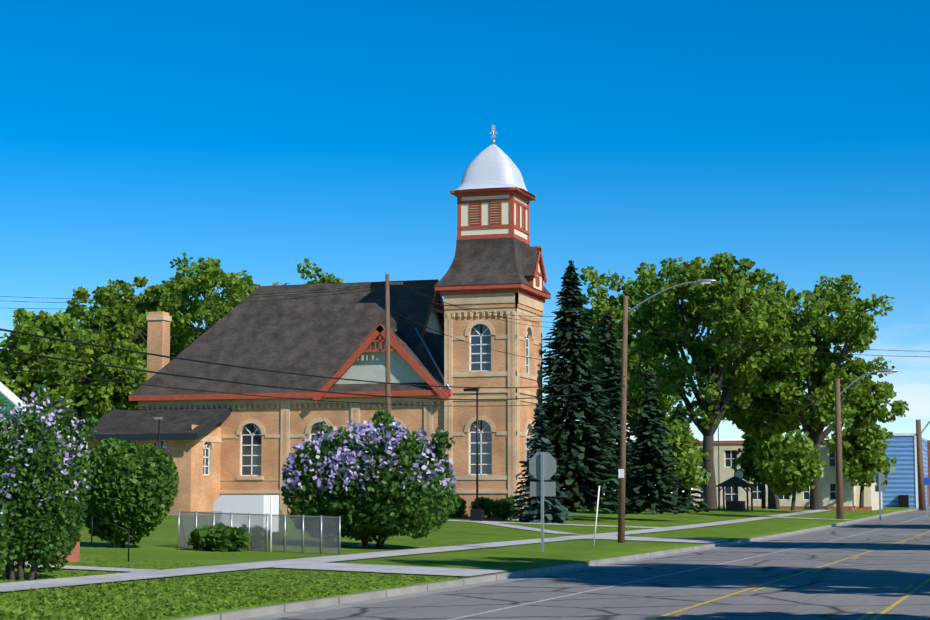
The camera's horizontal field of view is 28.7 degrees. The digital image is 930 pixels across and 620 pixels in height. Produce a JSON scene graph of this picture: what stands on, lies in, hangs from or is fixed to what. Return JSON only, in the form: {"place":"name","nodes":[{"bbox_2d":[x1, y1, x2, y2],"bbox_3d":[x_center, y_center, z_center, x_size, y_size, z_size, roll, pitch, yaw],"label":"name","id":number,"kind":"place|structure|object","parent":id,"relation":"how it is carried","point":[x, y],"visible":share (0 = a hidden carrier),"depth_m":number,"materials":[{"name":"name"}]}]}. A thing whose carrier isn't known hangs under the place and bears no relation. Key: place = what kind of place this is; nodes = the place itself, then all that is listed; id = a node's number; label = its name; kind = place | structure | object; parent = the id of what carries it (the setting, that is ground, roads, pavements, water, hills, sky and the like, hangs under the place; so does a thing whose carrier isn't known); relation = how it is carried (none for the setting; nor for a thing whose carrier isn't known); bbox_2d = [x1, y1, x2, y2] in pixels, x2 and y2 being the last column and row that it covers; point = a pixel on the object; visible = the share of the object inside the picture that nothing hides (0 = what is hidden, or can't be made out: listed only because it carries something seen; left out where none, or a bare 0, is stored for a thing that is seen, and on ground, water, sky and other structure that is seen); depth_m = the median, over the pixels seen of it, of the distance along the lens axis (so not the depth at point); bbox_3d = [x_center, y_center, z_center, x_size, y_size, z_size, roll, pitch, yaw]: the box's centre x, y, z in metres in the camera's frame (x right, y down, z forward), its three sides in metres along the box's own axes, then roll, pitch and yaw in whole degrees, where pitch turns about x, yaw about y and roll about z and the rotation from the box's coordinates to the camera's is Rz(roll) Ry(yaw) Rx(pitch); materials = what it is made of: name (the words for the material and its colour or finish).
{"place":"outdoors","nodes":[
{"label":"outdoors","id":0,"kind":"place"},
{"bbox_2d":[0,498,929,619],"bbox_3d":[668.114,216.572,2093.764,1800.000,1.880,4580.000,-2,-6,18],"label":"ground","id":1,"kind":"structure","parent":0,"point":[160,543],"depth_m":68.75,"materials":[{"name":"green plant"}]},
{"bbox_2d":[0,382,129,562],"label":"house","id":2,"kind":"structure","parent":1,"relation":"on","point":[9,397],"depth_m":49.73,"materials":[{"name":"white paint"}]},
{"bbox_2d":[0,380,457,579],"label":"lilac bushes","id":3,"kind":"object","parent":1,"relation":"on","point":[385,477],"visible":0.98,"depth_m":65.79,"materials":[{"name":"purple plant"}]},
{"bbox_2d":[178,495,340,554],"bbox_3d":[-8.127,7.710,65.788,5.043,2.011,10.844,2,-6,-16],"label":"fence","id":4,"kind":"object","parent":1,"relation":"on","point":[253,511],"visible":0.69,"depth_m":62.60,"materials":[{"name":"grey metal"}]},
{"bbox_2d":[76,125,550,519],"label":"church","id":5,"kind":"structure","parent":1,"relation":"on","point":[215,445],"depth_m":125.00,"materials":[{"name":"brick"}]},
{"bbox_2d":[81,437,558,551],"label":"bushes","id":6,"kind":"object","parent":1,"relation":"on","point":[134,487],"visible":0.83,"depth_m":61.10,"materials":[{"name":"green plant"}]},
{"bbox_2d":[0,509,852,591],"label":"walks","id":7,"kind":"structure","parent":1,"relation":"on","point":[320,563],"depth_m":53.22,"materials":[{"name":"concrete"}]},
{"bbox_2d":[0,252,908,510],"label":"deciduous trees","id":8,"kind":"object","parent":1,"relation":"on","point":[775,460],"visible":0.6,"depth_m":163.22,"materials":[{"name":"green plant"}]},
{"bbox_2d":[0,274,929,542],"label":"utility poles","id":9,"kind":"object","parent":1,"relation":"on","point":[388,396],"visible":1,"depth_m":83.27,"materials":[{"name":"brown wood"}]},
{"bbox_2d":[505,405,575,523],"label":"blue spruce","id":10,"kind":"object","parent":1,"relation":"on","point":[539,441],"visible":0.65,"depth_m":115.06,"materials":[{"name":"green plant"}]},
{"bbox_2d":[154,388,929,551],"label":"sign lamp","id":11,"kind":"object","parent":1,"relation":"on","point":[542,466],"visible":0.79,"depth_m":69.37,"materials":[{"name":"grey metal"}]},
{"bbox_2d":[534,260,709,515],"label":"spruces","id":12,"kind":"object","parent":1,"relation":"on","point":[587,445],"visible":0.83,"depth_m":126.94,"materials":[{"name":"green plant"}]},
{"bbox_2d":[692,433,929,510],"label":"buildings","id":13,"kind":"structure","parent":1,"relation":"on","point":[901,488],"depth_m":190.93,"materials":[{"name":"beige paint"}]},
{"bbox_2d":[0,0,929,494],"label":"sky","id":14,"kind":"structure","parent":0,"point":[261,138],"materials":[{"name":"blue"}]},
{"bbox_2d":[173,507,929,619],"bbox_3d":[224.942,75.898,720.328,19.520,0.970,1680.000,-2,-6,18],"label":"road","id":15,"kind":"structure","parent":0,"point":[872,568],"depth_m":46.50,"materials":[{"name":"grey asphalt"}]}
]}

